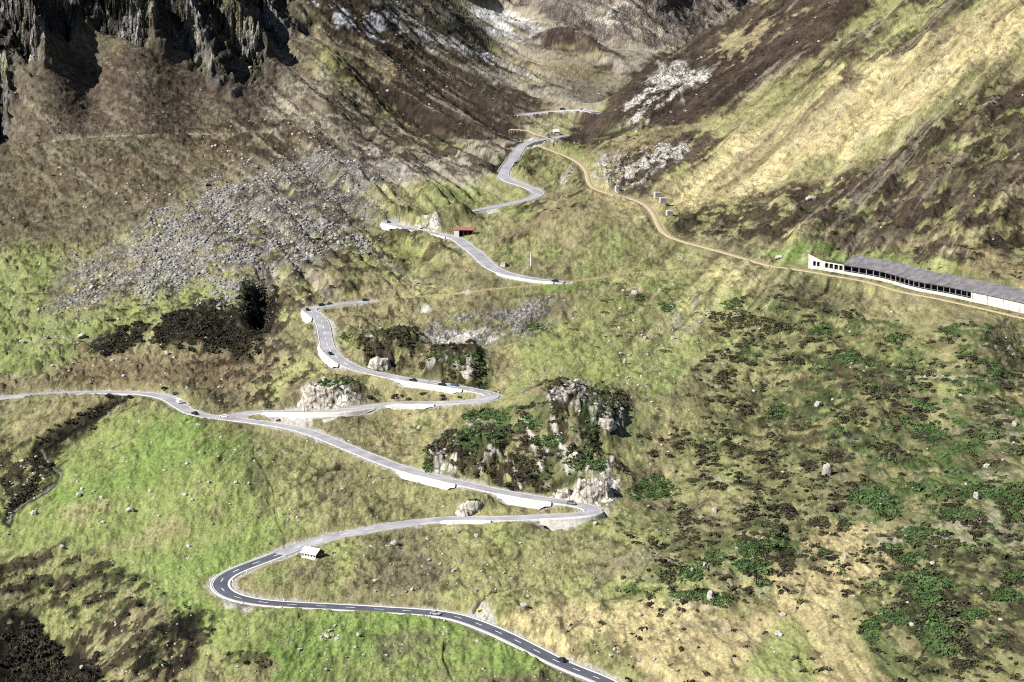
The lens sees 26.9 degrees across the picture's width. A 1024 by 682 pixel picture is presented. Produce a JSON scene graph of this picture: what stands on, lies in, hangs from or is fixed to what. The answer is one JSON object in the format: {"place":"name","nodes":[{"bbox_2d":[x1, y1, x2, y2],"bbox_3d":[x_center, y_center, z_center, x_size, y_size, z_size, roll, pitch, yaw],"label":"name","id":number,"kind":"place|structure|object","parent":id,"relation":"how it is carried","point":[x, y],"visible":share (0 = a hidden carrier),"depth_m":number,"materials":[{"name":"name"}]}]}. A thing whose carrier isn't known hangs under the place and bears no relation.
{"place":"outdoors","nodes":[
{"label":"outdoors","id":0,"kind":"place"},
{"bbox_2d":[0,391,600,555],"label":"road","id":1,"kind":"structure","parent":0,"point":[591,509],"depth_m":1002.39,"materials":[{"name":"asphalt"}]},
{"bbox_2d":[0,393,585,552],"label":"road kerb","id":2,"kind":"structure","parent":1,"relation":"on","point":[394,469],"depth_m":1065.19,"materials":[{"name":"concrete"}]},
{"bbox_2d":[7,391,601,555],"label":"road kerb","id":3,"kind":"structure","parent":1,"relation":"on","point":[535,520],"depth_m":964.44,"materials":[{"name":"concrete"}]},
{"bbox_2d":[218,300,498,418],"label":"road","id":4,"kind":"structure","parent":0,"point":[326,343],"depth_m":1190.96,"materials":[{"name":"asphalt"}]},
{"bbox_2d":[216,300,484,416],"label":"road kerb","id":5,"kind":"structure","parent":4,"relation":"on","point":[313,320],"depth_m":1187.71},
{"bbox_2d":[226,301,499,418],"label":"road kerb","id":6,"kind":"structure","parent":4,"relation":"on","point":[382,372],"depth_m":1181.63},
{"bbox_2d":[212,553,614,681],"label":"road","id":7,"kind":"structure","parent":0,"point":[221,587],"depth_m":876.21,"materials":[{"name":"asphalt"}]},
{"bbox_2d":[213,554,590,679],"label":"lane marking","id":8,"kind":"object","parent":7,"relation":"on","point":[410,613],"visible":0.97,"depth_m":855.04,"materials":[{"name":"paint"}]},
{"bbox_2d":[210,552,594,681],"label":"road kerb","id":9,"kind":"structure","parent":7,"relation":"on","point":[473,627],"depth_m":868.36,"materials":[{"name":"concrete"}]},
{"bbox_2d":[228,556,615,681],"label":"lane marking","id":10,"kind":"object","parent":7,"relation":"on","point":[423,609],"visible":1,"depth_m":871.34,"materials":[{"name":"paint"}]},
{"bbox_2d":[229,556,618,681],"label":"road kerb","id":11,"kind":"structure","parent":7,"relation":"on","point":[252,568],"depth_m":881.95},
{"bbox_2d":[383,136,564,282],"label":"road","id":12,"kind":"structure","parent":0,"point":[481,257],"depth_m":1576.89,"materials":[{"name":"asphalt"}]},
{"bbox_2d":[382,135,562,283],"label":"road kerb","id":13,"kind":"structure","parent":12,"relation":"on","point":[488,206],"depth_m":1535.17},
{"bbox_2d":[394,136,566,279],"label":"road kerb","id":14,"kind":"structure","parent":12,"relation":"on","point":[497,207],"depth_m":1637.77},
{"bbox_2d":[0,0,1023,681],"bbox_3d":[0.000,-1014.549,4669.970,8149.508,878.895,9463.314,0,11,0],"label":"ground","id":15,"kind":"structure","parent":0,"point":[584,240],"depth_m":1308.46,"materials":[{"name":"plant"}]},
{"bbox_2d":[0,278,280,681],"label":"dark thicket","id":16,"kind":"object","parent":15,"relation":"on","point":[54,665],"visible":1,"depth_m":1314.49,"materials":[{"name":"brown plant"}]},
{"bbox_2d":[15,125,402,343],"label":"boulder field","id":17,"kind":"structure","parent":15,"relation":"on","point":[249,251],"depth_m":1577.03,"materials":[{"name":"stone"}]},
{"bbox_2d":[300,310,311,322],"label":"retaining wall","id":18,"kind":"structure","parent":15,"relation":"on","point":[306,317],"depth_m":1297.09,"materials":[{"name":"concrete"}]},
{"bbox_2d":[300,545,324,559],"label":"stone hut","id":19,"kind":"object","parent":15,"relation":"on","point":[310,552],"visible":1,"depth_m":924.81,"materials":[{"name":"white paint"}]},
{"bbox_2d":[262,407,374,419],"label":"retaining wall","id":20,"kind":"structure","parent":15,"relation":"on","point":[292,415],"depth_m":1145.62,"materials":[{"name":"concrete"}]},
{"bbox_2d":[297,384,347,410],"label":"rock face","id":21,"kind":"object","parent":15,"relation":"on","point":[315,398],"visible":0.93,"depth_m":1156.43},
{"bbox_2d":[313,378,338,385],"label":"shrub patch","id":22,"kind":"object","parent":21,"relation":"on","point":[325,381],"visible":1,"depth_m":1168.81,"materials":[{"name":"green plant"}]},
{"bbox_2d":[317,344,338,367],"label":"retaining wall","id":23,"kind":"structure","parent":15,"relation":"on","point":[327,360],"depth_m":1213.49,"materials":[{"name":"concrete"}]},
{"bbox_2d":[334,377,353,385],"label":"shrub patch","id":24,"kind":"object","parent":15,"relation":"on","point":[344,380],"visible":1,"depth_m":1169.80,"materials":[{"name":"green plant"}]},
{"bbox_2d":[339,332,353,341],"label":"shrub patch","id":25,"kind":"object","parent":15,"relation":"on","point":[343,336],"visible":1,"depth_m":1242.62,"materials":[{"name":"green plant"}]},
{"bbox_2d":[367,356,390,370],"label":"rock face","id":26,"kind":"object","parent":15,"relation":"on","point":[379,363],"visible":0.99,"depth_m":1202.31},
{"bbox_2d":[380,222,402,229],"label":"retaining wall","id":27,"kind":"structure","parent":15,"relation":"on","point":[384,226],"depth_m":1558.48,"materials":[{"name":"concrete"}]},
{"bbox_2d":[386,404,433,409],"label":"retaining wall","id":28,"kind":"structure","parent":15,"relation":"on","point":[407,406],"depth_m":1145.64,"materials":[{"name":"concrete"}]},
{"bbox_2d":[417,222,428,227],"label":"rock face","id":29,"kind":"object","parent":15,"relation":"on","point":[423,225],"visible":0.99,"depth_m":1540.62},
{"bbox_2d":[396,470,455,489],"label":"retaining wall","id":30,"kind":"structure","parent":15,"relation":"on","point":[440,484],"depth_m":1028.14,"materials":[{"name":"concrete"}]},
{"bbox_2d":[422,453,433,472],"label":"shrub patch","id":31,"kind":"object","parent":15,"relation":"on","point":[427,465],"visible":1,"depth_m":1045.76,"materials":[{"name":"green plant"}]},
{"bbox_2d":[395,379,461,393],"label":"retaining wall","id":32,"kind":"structure","parent":15,"relation":"on","point":[438,388],"depth_m":1169.36,"materials":[{"name":"concrete"}]},
{"bbox_2d":[453,227,474,236],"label":"roadside shed","id":33,"kind":"structure","parent":15,"relation":"on","point":[460,231],"depth_m":1508.91,"materials":[{"name":"red paint"}]},
{"bbox_2d":[440,520,490,524],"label":"retaining wall","id":34,"kind":"structure","parent":15,"relation":"on","point":[448,522],"depth_m":960.01,"materials":[{"name":"concrete"}]},
{"bbox_2d":[460,369,474,379],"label":"rock face","id":35,"kind":"object","parent":15,"relation":"on","point":[466,374],"visible":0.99,"depth_m":1182.94},
{"bbox_2d":[455,500,482,516],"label":"rock face","id":36,"kind":"object","parent":15,"relation":"on","point":[467,508],"visible":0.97,"depth_m":970.86},
{"bbox_2d":[461,407,510,420],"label":"shrub patch","id":37,"kind":"object","parent":15,"relation":"on","point":[483,415],"visible":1,"depth_m":1123.83,"materials":[{"name":"green plant"}]},
{"bbox_2d":[0,0,1023,681],"bbox_3d":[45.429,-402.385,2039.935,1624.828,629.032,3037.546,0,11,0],"label":"scattered stones","id":38,"kind":"object","parent":15,"relation":"on","point":[438,408],"visible":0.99,"depth_m":1121.82,"materials":[{"name":"stone"}]},
{"bbox_2d":[1,0,1023,681],"bbox_3d":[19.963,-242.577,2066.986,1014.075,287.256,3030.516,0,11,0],"label":"heath scrub","id":39,"kind":"object","parent":15,"relation":"on","point":[931,618],"visible":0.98,"depth_m":937.77,"materials":[{"name":"green plant"}]},
{"bbox_2d":[497,493,551,508],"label":"retaining wall","id":40,"kind":"structure","parent":15,"relation":"on","point":[521,502],"depth_m":975.99,"materials":[{"name":"concrete"}]},
{"bbox_2d":[496,272,552,283],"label":"retaining wall","id":41,"kind":"structure","parent":15,"relation":"on","point":[523,279],"depth_m":1356.92,"materials":[{"name":"concrete"}]},
{"bbox_2d":[517,418,543,429],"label":"shrub patch","id":42,"kind":"object","parent":15,"relation":"on","point":[530,424],"visible":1,"depth_m":1063.42,"materials":[{"name":"green plant"}]},
{"bbox_2d":[526,322,546,330],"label":"shrub patch","id":43,"kind":"object","parent":15,"relation":"on","point":[536,326],"visible":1,"depth_m":1265.57,"materials":[{"name":"green plant"}]},
{"bbox_2d":[528,138,554,146],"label":"retaining wall","id":44,"kind":"structure","parent":15,"relation":"on","point":[535,143],"depth_m":1952.80,"materials":[{"name":"concrete"}]},
{"bbox_2d":[533,434,566,447],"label":"shrub patch","id":45,"kind":"object","parent":15,"relation":"on","point":[550,438],"visible":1,"depth_m":1038.83,"materials":[{"name":"green plant"}]},
{"bbox_2d":[555,487,571,498],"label":"rock face","id":46,"kind":"object","parent":15,"relation":"on","point":[565,492],"visible":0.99,"depth_m":976.58},
{"bbox_2d":[540,511,605,530],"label":"retaining wall","id":47,"kind":"structure","parent":15,"relation":"on","point":[554,524],"depth_m":948.80,"materials":[{"name":"concrete"}]},
{"bbox_2d":[561,457,585,470],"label":"shrub patch","id":48,"kind":"object","parent":15,"relation":"on","point":[578,465],"visible":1,"depth_m":1002.14,"materials":[{"name":"green plant"}]},
{"bbox_2d":[570,478,613,503],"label":"rock face","id":49,"kind":"object","parent":15,"relation":"on","point":[586,491],"visible":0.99,"depth_m":967.23},
{"bbox_2d":[584,458,606,471],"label":"shrub patch","id":50,"kind":"object","parent":15,"relation":"on","point":[593,465],"visible":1,"depth_m":999.61,"materials":[{"name":"green plant"}]},
{"bbox_2d":[598,418,617,430],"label":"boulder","id":51,"kind":"object","parent":15,"relation":"on","point":[608,424],"visible":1,"depth_m":1057.43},
{"bbox_2d":[634,294,648,301],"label":"shrub patch","id":52,"kind":"object","parent":15,"relation":"on","point":[640,296],"visible":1,"depth_m":1330.52,"materials":[{"name":"green plant"}]},
{"bbox_2d":[627,473,682,498],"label":"shrub patch","id":53,"kind":"object","parent":15,"relation":"on","point":[650,488],"visible":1,"depth_m":989.49,"materials":[{"name":"green plant"}]},
{"bbox_2d":[658,301,675,312],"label":"shrub patch","id":54,"kind":"object","parent":15,"relation":"on","point":[667,308],"visible":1,"depth_m":1303.77,"materials":[{"name":"green plant"}]},
{"bbox_2d":[676,502,693,529],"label":"shrub patch","id":55,"kind":"object","parent":15,"relation":"on","point":[685,514],"visible":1,"depth_m":937.92,"materials":[{"name":"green plant"}]},
{"bbox_2d":[666,588,715,601],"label":"shrub patch","id":56,"kind":"object","parent":15,"relation":"on","point":[692,594],"visible":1,"depth_m":831.45,"materials":[{"name":"green plant"}]},
{"bbox_2d":[686,478,702,482],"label":"shrub","id":57,"kind":"object","parent":15,"relation":"on","point":[694,480],"visible":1,"depth_m":989.43,"materials":[{"name":"green plant"}]},
{"bbox_2d":[700,456,719,461],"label":"shrub","id":58,"kind":"object","parent":15,"relation":"on","point":[706,458],"visible":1,"depth_m":1021.41,"materials":[{"name":"green plant"}]},
{"bbox_2d":[707,589,714,601],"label":"boulder","id":59,"kind":"object","parent":15,"relation":"on","point":[710,594],"visible":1,"depth_m":823.63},
{"bbox_2d":[702,547,726,563],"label":"shrub patch","id":60,"kind":"object","parent":15,"relation":"on","point":[711,554],"visible":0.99,"depth_m":865.08,"materials":[{"name":"green plant"}]},
{"bbox_2d":[704,311,726,321],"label":"shrub patch","id":61,"kind":"object","parent":15,"relation":"on","point":[722,315],"visible":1,"depth_m":1278.81,"materials":[{"name":"green plant"}]},
{"bbox_2d":[703,591,731,607],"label":"shrub patch","id":62,"kind":"object","parent":15,"relation":"on","point":[724,597],"visible":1,"depth_m":821.15,"materials":[{"name":"green plant"}]},
{"bbox_2d":[714,369,736,379],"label":"shrub patch","id":63,"kind":"object","parent":15,"relation":"on","point":[730,374],"visible":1,"depth_m":1163.73,"materials":[{"name":"green plant"}]},
{"bbox_2d":[719,297,742,311],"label":"shrub patch","id":64,"kind":"object","parent":15,"relation":"on","point":[729,307],"visible":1,"depth_m":1294.62,"materials":[{"name":"green plant"}]},
{"bbox_2d":[722,311,765,328],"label":"shrub patch","id":65,"kind":"object","parent":15,"relation":"on","point":[740,320],"visible":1,"depth_m":1258.08,"materials":[{"name":"green plant"}]},
{"bbox_2d":[730,558,771,573],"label":"shrub patch","id":66,"kind":"object","parent":15,"relation":"on","point":[752,562],"visible":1,"depth_m":848.62,"materials":[{"name":"green plant"}]},
{"bbox_2d":[735,537,779,556],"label":"shrub patch","id":67,"kind":"object","parent":15,"relation":"on","point":[752,550],"visible":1,"depth_m":858.75,"materials":[{"name":"green plant"}]},
{"bbox_2d":[749,531,768,537],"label":"shrub","id":68,"kind":"object","parent":15,"relation":"on","point":[762,533],"visible":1,"depth_m":868.64,"materials":[{"name":"green plant"}]},
{"bbox_2d":[759,554,778,560],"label":"shrub","id":69,"kind":"object","parent":15,"relation":"on","point":[771,557],"visible":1,"depth_m":851.34,"materials":[{"name":"green plant"}]},
{"bbox_2d":[764,530,780,535],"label":"shrub","id":70,"kind":"object","parent":15,"relation":"on","point":[769,532],"visible":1,"depth_m":869.84,"materials":[{"name":"green plant"}]},
{"bbox_2d":[758,320,790,334],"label":"shrub patch","id":71,"kind":"object","parent":15,"relation":"on","point":[777,327],"visible":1,"depth_m":1226.26,"materials":[{"name":"green plant"}]},
{"bbox_2d":[761,403,794,419],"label":"shrub patch","id":72,"kind":"object","parent":15,"relation":"on","point":[779,407],"visible":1,"depth_m":1101.19,"materials":[{"name":"green plant"}]},
{"bbox_2d":[775,548,796,574],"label":"shrub patch","id":73,"kind":"object","parent":15,"relation":"on","point":[783,554],"visible":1,"depth_m":848.44,"materials":[{"name":"green plant"}]},
{"bbox_2d":[779,284,792,289],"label":"shrub patch","id":74,"kind":"object","parent":15,"relation":"on","point":[787,288],"visible":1,"depth_m":1297.58,"materials":[{"name":"green plant"}]},
{"bbox_2d":[805,195,816,200],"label":"boulder","id":75,"kind":"object","parent":15,"relation":"on","point":[810,198],"visible":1,"depth_m":1573.49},
{"bbox_2d":[804,337,822,341],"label":"shrub","id":76,"kind":"object","parent":15,"relation":"on","point":[809,339],"visible":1,"depth_m":1195.06,"materials":[{"name":"green plant"}]},
{"bbox_2d":[807,516,830,528],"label":"shrub patch","id":77,"kind":"object","parent":15,"relation":"on","point":[821,521],"visible":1,"depth_m":889.07,"materials":[{"name":"brown plant"}]},
{"bbox_2d":[809,326,834,335],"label":"shrub patch","id":78,"kind":"object","parent":15,"relation":"on","point":[825,331],"visible":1,"depth_m":1213.25,"materials":[{"name":"green plant"}]},
{"bbox_2d":[822,463,830,476],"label":"boulder","id":79,"kind":"object","parent":15,"relation":"on","point":[826,468],"visible":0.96,"depth_m":966.67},
{"bbox_2d":[819,450,855,463],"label":"shrub patch","id":80,"kind":"object","parent":15,"relation":"on","point":[837,458],"visible":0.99,"depth_m":997.00,"materials":[{"name":"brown plant"}]},
{"bbox_2d":[836,517,850,531],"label":"shrub patch","id":81,"kind":"object","parent":15,"relation":"on","point":[842,524],"visible":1,"depth_m":882.03,"materials":[{"name":"brown plant"}]},
{"bbox_2d":[829,348,871,364],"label":"shrub patch","id":82,"kind":"object","parent":15,"relation":"on","point":[847,356],"visible":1,"depth_m":1153.61,"materials":[{"name":"green plant"}]},
{"bbox_2d":[857,615,880,644],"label":"shrub patch","id":83,"kind":"object","parent":15,"relation":"on","point":[870,624],"visible":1,"depth_m":746.28,"materials":[{"name":"green plant"}]},
{"bbox_2d":[866,440,900,450],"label":"shrub patch","id":84,"kind":"object","parent":15,"relation":"on","point":[880,447],"visible":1,"depth_m":999.37,"materials":[{"name":"green plant"}]},
{"bbox_2d":[882,548,900,554],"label":"shrub","id":85,"kind":"object","parent":15,"relation":"on","point":[888,551],"visible":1,"depth_m":838.68,"materials":[{"name":"green plant"}]},
{"bbox_2d":[881,542,902,548],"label":"shrub","id":86,"kind":"object","parent":15,"relation":"on","point":[892,546],"visible":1,"depth_m":844.97,"materials":[{"name":"green plant"}]},
{"bbox_2d":[876,608,909,626],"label":"shrub patch","id":87,"kind":"object","parent":15,"relation":"on","point":[887,616],"visible":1,"depth_m":751.71,"materials":[{"name":"green plant"}]},
{"bbox_2d":[881,333,911,343],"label":"shrub patch","id":88,"kind":"object","parent":15,"relation":"on","point":[894,337],"visible":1,"depth_m":1179.10,"materials":[{"name":"green plant"}]},
{"bbox_2d":[890,553,928,562],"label":"shrub patch","id":89,"kind":"object","parent":15,"relation":"on","point":[910,557],"visible":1,"depth_m":831.74,"materials":[{"name":"green plant"}]},
{"bbox_2d":[808,254,1023,312],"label":"avalanche gallery","id":90,"kind":"object","parent":15,"relation":"on","point":[960,287],"visible":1,"depth_m":1285.85,"materials":[{"name":"concrete"}]},
{"bbox_2d":[894,526,944,538],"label":"shrub patch","id":91,"kind":"object","parent":15,"relation":"on","point":[914,531],"visible":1,"depth_m":852.14,"materials":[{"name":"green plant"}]},
{"bbox_2d":[916,668,932,673],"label":"shrub","id":92,"kind":"object","parent":15,"relation":"on","point":[924,671],"visible":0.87,"depth_m":685.61,"materials":[{"name":"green plant"}]},
{"bbox_2d":[915,420,941,445],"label":"shrub patch","id":93,"kind":"object","parent":15,"relation":"on","point":[930,438],"visible":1,"depth_m":1017.46,"materials":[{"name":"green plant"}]},
{"bbox_2d":[948,662,958,668],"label":"shrub","id":94,"kind":"object","parent":15,"relation":"on","point":[953,666],"visible":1,"depth_m":678.91,"materials":[{"name":"brown plant"}]},
{"bbox_2d":[935,505,986,521],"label":"shrub patch","id":95,"kind":"object","parent":15,"relation":"on","point":[951,512],"visible":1,"depth_m":860.84,"materials":[{"name":"green plant"}]},
{"bbox_2d":[956,389,977,393],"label":"shrub","id":96,"kind":"object","parent":15,"relation":"on","point":[962,391],"visible":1,"depth_m":1055.22,"materials":[{"name":"green plant"}]},
{"bbox_2d":[958,606,988,619],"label":"shrub patch","id":97,"kind":"object","parent":15,"relation":"on","point":[965,616],"visible":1,"depth_m":742.65,"materials":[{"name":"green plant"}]},
{"bbox_2d":[955,481,1006,497],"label":"shrub patch","id":98,"kind":"object","parent":15,"relation":"on","point":[984,491],"visible":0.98,"depth_m":890.65,"materials":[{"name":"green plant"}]},
{"bbox_2d":[977,655,989,660],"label":"shrub","id":99,"kind":"object","parent":15,"relation":"on","point":[980,657],"visible":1,"depth_m":688.57,"materials":[{"name":"brown plant"}]},
{"bbox_2d":[984,362,1006,381],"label":"shrub patch","id":100,"kind":"object","parent":15,"relation":"on","point":[998,370],"visible":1,"depth_m":1081.65,"materials":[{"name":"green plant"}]},
{"bbox_2d":[992,666,1004,672],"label":"shrub","id":101,"kind":"object","parent":15,"relation":"on","point":[997,669],"visible":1,"depth_m":665.59,"materials":[{"name":"brown plant"}]},
{"bbox_2d":[989,635,1012,648],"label":"shrub patch","id":102,"kind":"object","parent":15,"relation":"on","point":[1001,641],"visible":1,"depth_m":703.48,"materials":[{"name":"brown plant"}]},
{"bbox_2d":[984,587,1023,601],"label":"shrub patch","id":103,"kind":"object","parent":15,"relation":"on","point":[1009,594],"visible":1,"depth_m":762.18,"materials":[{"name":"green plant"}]},
{"bbox_2d":[996,499,1023,515],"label":"shrub patch","id":104,"kind":"object","parent":15,"relation":"on","point":[1009,505],"visible":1,"depth_m":854.76,"materials":[{"name":"green plant"}]},
{"bbox_2d":[997,569,1023,578],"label":"shrub patch","id":105,"kind":"object","parent":15,"relation":"on","point":[1016,573],"visible":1,"depth_m":782.46,"materials":[{"name":"green plant"}]},
{"bbox_2d":[510,129,550,137],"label":"path","id":106,"kind":"structure","parent":0,"point":[532,132],"depth_m":2020.89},
{"bbox_2d":[521,110,595,114],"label":"road","id":107,"kind":"structure","parent":0,"point":[555,110],"depth_m":2146.52,"materials":[{"name":"asphalt"}]},
{"bbox_2d":[529,110,590,114],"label":"road kerb","id":108,"kind":"structure","parent":107,"relation":"on","point":[559,111],"depth_m":2144.72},
{"bbox_2d":[536,145,772,266],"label":"path","id":109,"kind":"structure","parent":0,"point":[646,206],"depth_m":1576.61,"materials":[{"name":"gravel"}]},
{"bbox_2d":[770,266,1023,318],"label":"path","id":110,"kind":"structure","parent":0,"point":[905,292],"depth_m":1281.42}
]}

